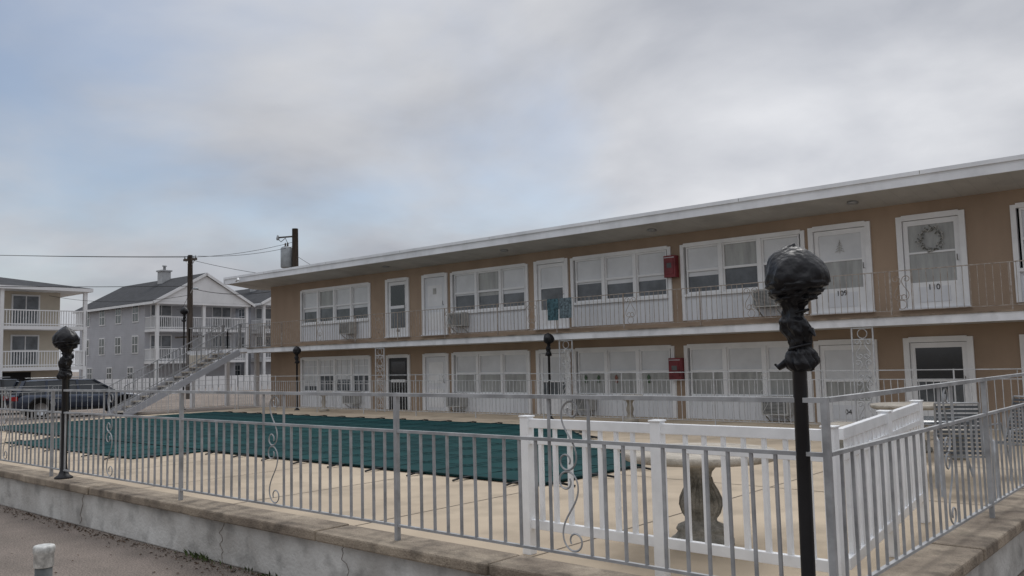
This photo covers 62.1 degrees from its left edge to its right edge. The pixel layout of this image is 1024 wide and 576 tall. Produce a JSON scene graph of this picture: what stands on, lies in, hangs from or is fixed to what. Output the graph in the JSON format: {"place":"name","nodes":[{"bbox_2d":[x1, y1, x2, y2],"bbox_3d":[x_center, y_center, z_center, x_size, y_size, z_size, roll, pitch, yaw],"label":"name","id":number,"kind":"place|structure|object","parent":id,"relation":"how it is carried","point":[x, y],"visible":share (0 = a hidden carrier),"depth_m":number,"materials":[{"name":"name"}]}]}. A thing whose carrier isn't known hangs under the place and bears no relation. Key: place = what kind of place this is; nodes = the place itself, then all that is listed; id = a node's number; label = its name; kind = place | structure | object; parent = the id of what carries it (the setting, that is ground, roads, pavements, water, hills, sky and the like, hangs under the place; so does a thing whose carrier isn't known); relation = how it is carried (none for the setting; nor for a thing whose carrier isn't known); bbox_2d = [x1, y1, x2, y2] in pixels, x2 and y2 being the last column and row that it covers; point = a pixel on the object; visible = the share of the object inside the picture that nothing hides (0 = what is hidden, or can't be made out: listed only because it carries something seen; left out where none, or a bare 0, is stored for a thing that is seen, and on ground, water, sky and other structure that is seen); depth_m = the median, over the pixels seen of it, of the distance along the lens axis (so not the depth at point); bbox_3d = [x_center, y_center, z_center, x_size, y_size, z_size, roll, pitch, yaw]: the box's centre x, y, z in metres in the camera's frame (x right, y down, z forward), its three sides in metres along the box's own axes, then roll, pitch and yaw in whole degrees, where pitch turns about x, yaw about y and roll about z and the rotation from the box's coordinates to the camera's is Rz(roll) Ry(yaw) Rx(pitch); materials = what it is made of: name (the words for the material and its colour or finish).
{"place":"outdoors","nodes":[
{"label":"outdoors","id":0,"kind":"place"},
{"bbox_2d":[0,277,92,380],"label":"beige apartment house","id":1,"kind":"structure","parent":0,"point":[30,326],"depth_m":55.07,"materials":[{"name":"beige paint"}]},
{"bbox_2d":[73,265,254,389],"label":"apartment house","id":2,"kind":"structure","parent":0,"point":[124,339],"depth_m":73.77,"materials":[{"name":"grey"}]},
{"bbox_2d":[235,289,270,384],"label":"apartment house","id":3,"kind":"structure","parent":0,"point":[259,312],"depth_m":80.22,"materials":[{"name":"grey"}]},
{"bbox_2d":[0,372,1023,575],"bbox_3d":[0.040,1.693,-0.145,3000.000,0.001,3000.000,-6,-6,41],"label":"street ground","id":4,"kind":"structure","parent":0,"point":[19,538],"depth_m":8.18,"materials":[{"name":"grey asphalt"}]},
{"bbox_2d":[0,377,21,407],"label":"parked car","id":5,"kind":"object","parent":4,"relation":"on","point":[9,383],"visible":0.06,"depth_m":34.39,"materials":[{"name":"paint"}]},
{"bbox_2d":[33,543,54,575],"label":"vent pipe","id":6,"kind":"object","parent":4,"relation":"on","point":[43,559],"visible":1,"depth_m":4.86,"materials":[{"name":"white plastic"}]},
{"bbox_2d":[3,376,147,418],"bbox_3d":[-16.451,4.114,32.353,4.790,1.496,2.200,3,-6,-39],"label":"parked car","id":7,"kind":"object","parent":4,"relation":"on","point":[38,400],"visible":0.62,"depth_m":31.31,"materials":[{"name":"paint"}]},
{"bbox_2d":[3,507,264,575],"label":"fallen leaves","id":8,"kind":"object","parent":4,"relation":"on","point":[68,524],"visible":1,"depth_m":8.27,"materials":[{"name":"brown plant"}]},
{"bbox_2d":[97,374,270,394],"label":"picket fence","id":9,"kind":"object","parent":4,"relation":"on","point":[262,382],"visible":0.34,"depth_m":60.13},
{"bbox_2d":[180,307,188,409],"bbox_3d":[-13.602,2.896,35.279,0.364,4.266,0.354,-6,-6,41],"label":"lamp post","id":10,"kind":"object","parent":4,"relation":"on","point":[184,311],"visible":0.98,"depth_m":35.34,"materials":[{"name":"black metal"}]},
{"bbox_2d":[107,323,270,414],"bbox_3d":[-13.214,3.255,34.479,4.807,3.513,6.653,-6,-6,41],"label":"outdoor staircase","id":11,"kind":"structure","parent":4,"relation":"on","point":[200,358],"depth_m":33.97,"materials":[{"name":"grey metal"}]},
{"bbox_2d":[175,255,203,398],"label":"utility pole","id":12,"kind":"object","parent":4,"relation":"on","point":[190,292],"visible":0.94,"depth_m":47.63,"materials":[{"name":"brown wood"}]},
{"bbox_2d":[174,549,280,575],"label":"weeds","id":13,"kind":"object","parent":4,"relation":"on","point":[203,557],"visible":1,"depth_m":7.51,"materials":[{"name":"green plant"}]},
{"bbox_2d":[276,228,298,267],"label":"utility pole","id":14,"kind":"object","parent":4,"relation":"on","point":[289,258],"visible":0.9,"depth_m":49.92,"materials":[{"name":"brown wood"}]},
{"bbox_2d":[0,242,308,309],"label":"power lines","id":15,"kind":"object","parent":14,"relation":"attached to","point":[145,257],"visible":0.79,"depth_m":46.78,"materials":[{"name":"metal"}]},
{"bbox_2d":[0,406,1023,575],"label":"pool deck","id":16,"kind":"structure","parent":4,"relation":"on","point":[699,562],"depth_m":10.26,"materials":[{"name":"concrete"}]},
{"bbox_2d":[68,353,73,420],"bbox_3d":[-14.200,3.134,27.261,0.310,2.256,0.309,-6,-6,41],"label":"lamp post","id":17,"kind":"object","parent":16,"relation":"on","point":[72,355],"visible":0.12,"depth_m":27.23,"materials":[{"name":"black metal"}]},
{"bbox_2d":[0,379,235,420],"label":"metal fence","id":18,"kind":"object","parent":16,"relation":"on","point":[194,385],"visible":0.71,"depth_m":29.67,"materials":[{"name":"white metal"}]},
{"bbox_2d":[293,346,300,409],"bbox_3d":[-7.778,3.255,30.791,0.298,2.316,0.306,-6,-6,41],"label":"lamp post","id":19,"kind":"object","parent":16,"relation":"on","point":[296,350],"visible":0.99,"depth_m":30.77,"materials":[{"name":"black metal"}]},
{"bbox_2d":[319,391,330,410],"bbox_3d":[-6.563,3.958,29.674,0.575,0.670,0.576,-6,-6,41],"label":"birdbath","id":20,"kind":"object","parent":16,"relation":"on","point":[323,403],"visible":0.52,"depth_m":29.60,"materials":[{"name":"concrete"}]},
{"bbox_2d":[0,411,650,486],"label":"swimming pool cover","id":21,"kind":"object","parent":16,"relation":"on","point":[496,428],"visible":0.59,"depth_m":17.73,"materials":[{"name":"teal fabric"}]},
{"bbox_2d":[543,333,553,418],"bbox_3d":[1.022,2.371,22.964,0.303,2.336,0.315,-6,-6,41],"label":"lamp post","id":22,"kind":"object","parent":16,"relation":"on","point":[548,340],"visible":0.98,"depth_m":22.96,"materials":[{"name":"black metal"}]},
{"bbox_2d":[375,326,877,421],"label":"scrollwork columns","id":23,"kind":"structure","parent":16,"relation":"on","point":[571,340],"depth_m":18.33,"materials":[{"name":"white metal"}]},
{"bbox_2d":[238,368,1023,429],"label":"metal fence","id":24,"kind":"object","parent":16,"relation":"on","point":[622,417],"visible":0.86,"depth_m":21.35,"materials":[{"name":"white metal"}]},
{"bbox_2d":[624,394,642,421],"bbox_3d":[2.965,3.029,21.406,0.677,0.670,0.678,-6,-6,41],"label":"pedestal table","id":25,"kind":"object","parent":16,"relation":"on","point":[628,418],"visible":0.53,"depth_m":21.32,"materials":[{"name":"concrete"}]},
{"bbox_2d":[518,415,845,575],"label":"white vinyl fence","id":26,"kind":"object","parent":16,"relation":"on","point":[657,429],"visible":0.62,"depth_m":6.22,"materials":[{"name":"white plastic"}]},
{"bbox_2d":[625,443,775,544],"bbox_3d":[1.609,1.786,7.260,1.322,0.801,1.322,-6,-6,41],"label":"concrete table","id":27,"kind":"object","parent":16,"relation":"on","point":[697,508],"visible":0.6,"depth_m":7.11,"materials":[{"name":"concrete"}]},
{"bbox_2d":[830,421,853,448],"bbox_3d":[5.460,2.461,14.029,0.446,0.430,1.227,-3,-5,21],"label":"concrete bench","id":28,"kind":"object","parent":16,"relation":"on","point":[841,423],"visible":0.17,"depth_m":14.01,"materials":[{"name":"concrete"}]},
{"bbox_2d":[839,400,929,569],"bbox_3d":[3.012,1.544,6.779,0.111,1.138,3.116,-5,-6,34],"label":"white vinyl fence","id":29,"kind":"object","parent":16,"relation":"on","point":[888,423],"visible":0.77,"depth_m":6.53,"materials":[{"name":"white plastic"}]},
{"bbox_2d":[870,402,954,452],"bbox_3d":[6.440,2.240,13.661,1.240,0.761,1.240,-6,-6,41],"label":"concrete table","id":30,"kind":"object","parent":16,"relation":"on","point":[896,405],"visible":0.12,"depth_m":13.46,"materials":[{"name":"concrete"}]},
{"bbox_2d":[923,416,973,477],"bbox_3d":[5.343,2.048,10.905,1.132,0.734,1.132,-6,-6,41],"label":"patio table","id":31,"kind":"object","parent":16,"relation":"on","point":[928,420],"visible":0.12,"depth_m":10.77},
{"bbox_2d":[924,429,978,459],"bbox_3d":[6.237,2.322,12.615,1.227,0.430,0.446,-2,-5,11],"label":"concrete bench","id":32,"kind":"object","parent":16,"relation":"on","point":[931,433],"visible":0.07,"depth_m":12.45,"materials":[{"name":"concrete"}]},
{"bbox_2d":[933,402,998,497],"bbox_3d":[5.095,1.811,9.613,0.568,0.995,0.747,-3,-5,21],"label":"patio chair","id":33,"kind":"object","parent":16,"relation":"on","point":[956,431],"visible":0.49,"depth_m":9.84,"materials":[{"name":"plastic"}]},
{"bbox_2d":[973,395,1023,480],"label":"patio chair","id":34,"kind":"object","parent":16,"relation":"on","point":[1013,400],"visible":0.34,"depth_m":11.03,"materials":[{"name":"grey plastic"}]},
{"bbox_2d":[0,463,1023,575],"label":"retaining wall","id":35,"kind":"structure","parent":4,"relation":"on","point":[263,541],"depth_m":6.69,"materials":[{"name":"grey concrete"}]},
{"bbox_2d":[52,326,79,478],"bbox_3d":[-5.260,1.337,10.014,0.302,1.786,0.294,-7,-7,41],"label":"lamp post","id":36,"kind":"object","parent":35,"relation":"on","point":[65,340],"visible":1,"depth_m":9.99,"materials":[{"name":"black metal"}]},
{"bbox_2d":[79,496,348,574],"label":"wall cracks","id":37,"kind":"structure","parent":35,"relation":"attached to","point":[222,540],"depth_m":7.41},
{"bbox_2d":[0,389,838,575],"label":"metal fence","id":38,"kind":"object","parent":35,"relation":"on","point":[826,454],"visible":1,"depth_m":5.91,"materials":[{"name":"grey metal"}]},
{"bbox_2d":[765,243,830,575],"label":"lamp post","id":39,"kind":"object","parent":35,"relation":"on","point":[797,279],"visible":1,"depth_m":4.14,"materials":[{"name":"black metal"}]},
{"bbox_2d":[829,373,1023,575],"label":"metal fence","id":40,"kind":"object","parent":35,"relation":"on","point":[992,500],"visible":0.99,"depth_m":5.37,"materials":[{"name":"grey metal"}]},
{"bbox_2d":[271,188,1023,427],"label":"walls","id":41,"kind":"structure","parent":4,"relation":"on","point":[989,239],"depth_m":20.49,"materials":[{"name":"beige paint"}]},
{"bbox_2d":[340,322,356,339],"bbox_3d":[-6.054,1.582,31.389,0.660,0.650,0.364,-6,-6,41],"label":"window air conditioner","id":42,"kind":"object","parent":41,"relation":"attached to","point":[343,327],"depth_m":31.21,"materials":[{"name":"grey metal"}]},
{"bbox_2d":[343,391,360,407],"bbox_3d":[-5.845,4.098,31.041,0.660,0.650,0.364,-6,-6,41],"label":"window air conditioner","id":43,"kind":"object","parent":41,"relation":"attached to","point":[351,399],"depth_m":30.87,"materials":[{"name":"white metal"}]},
{"bbox_2d":[446,393,467,411],"bbox_3d":[-1.791,3.720,27.494,0.660,0.650,0.364,-6,-6,41],"label":"window air conditioner","id":44,"kind":"object","parent":41,"relation":"attached to","point":[450,401],"depth_m":27.35,"materials":[{"name":"white metal"}]},
{"bbox_2d":[448,312,469,332],"bbox_3d":[-1.739,1.129,27.616,0.660,0.650,0.364,-6,-6,41],"label":"window air conditioner","id":45,"kind":"object","parent":41,"relation":"attached to","point":[457,316],"depth_m":27.45,"materials":[{"name":"grey metal"}]},
{"bbox_2d":[571,394,596,415],"bbox_3d":[2.038,3.345,24.146,0.660,0.650,0.364,-6,-6,41],"label":"window air conditioner","id":46,"kind":"object","parent":41,"relation":"attached to","point":[581,406],"depth_m":23.99,"materials":[{"name":"grey metal"}]},
{"bbox_2d":[223,154,1023,289],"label":"flat roof","id":47,"kind":"structure","parent":41,"relation":"on","point":[982,177],"depth_m":21.18,"materials":[{"name":"metal"}]},
{"bbox_2d":[246,309,1023,352],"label":"walkway slab","id":48,"kind":"structure","parent":41,"relation":"attached to","point":[979,317],"depth_m":20.98,"materials":[{"name":"white concrete"}]},
{"bbox_2d":[249,260,1023,347],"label":"balcony railing","id":49,"kind":"object","parent":48,"relation":"on","point":[700,306],"visible":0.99,"depth_m":22.00,"materials":[{"name":"metal"}]},
{"bbox_2d":[547,298,558,320],"bbox_3d":[1.139,0.603,23.776,0.400,0.600,0.036,-6,-6,41],"label":"beach towel","id":50,"kind":"object","parent":49,"relation":"hanging from","point":[552,309],"visible":1,"depth_m":23.78,"materials":[{"name":"teal fabric"}]},
{"bbox_2d":[559,297,571,318],"bbox_3d":[1.468,0.551,23.489,0.440,0.560,0.036,-6,-6,41],"label":"beach towel","id":51,"kind":"object","parent":49,"relation":"hanging from","point":[565,307],"visible":1,"depth_m":23.49,"materials":[{"name":"blue fabric"}]},
{"bbox_2d":[300,202,1023,425],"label":"window and door frames","id":52,"kind":"structure","parent":41,"relation":"attached to","point":[434,290],"depth_m":22.76,"materials":[{"name":"white wood"}]},
{"bbox_2d":[305,210,1023,401],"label":"window panes","id":53,"kind":"object","parent":52,"relation":"in","point":[750,358],"visible":0.85,"depth_m":22.67,"materials":[{"name":"grey glass"}]},
{"bbox_2d":[663,255,678,277],"bbox_3d":[4.222,-0.569,22.589,0.340,0.580,0.218,-6,-6,41],"label":"fire extinguisher cabinet","id":54,"kind":"object","parent":41,"relation":"attached to","point":[671,266],"visible":1,"depth_m":22.50,"materials":[{"name":"red metal"}]},
{"bbox_2d":[668,358,684,379],"bbox_3d":[4.315,2.123,22.333,0.360,0.570,0.218,-6,-6,41],"label":"fire extinguisher cabinet","id":55,"kind":"object","parent":41,"relation":"attached to","point":[676,364],"visible":1,"depth_m":22.24,"materials":[{"name":"red metal"}]},
{"bbox_2d":[752,289,780,315],"bbox_3d":[6.218,0.349,20.657,0.660,0.650,0.364,-6,-6,41],"label":"window air conditioner","id":56,"kind":"object","parent":41,"relation":"attached to","point":[768,299],"depth_m":20.58,"materials":[{"name":"grey metal"}]},
{"bbox_2d":[761,396,793,421],"bbox_3d":[6.354,2.921,20.370,0.660,0.650,0.364,-6,-6,41],"label":"window air conditioner","id":57,"kind":"object","parent":41,"relation":"attached to","point":[767,410],"depth_m":20.23,"materials":[{"name":"white metal"}]},
{"bbox_2d":[0,0,1023,371],"label":"sky","id":58,"kind":"structure","parent":0,"point":[200,128],"materials":[{"name":"grey"}]},
{"bbox_2d":[551,209,1022,386],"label":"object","id":59,"kind":"object","parent":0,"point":[1021,267],"depth_m":17.78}
]}

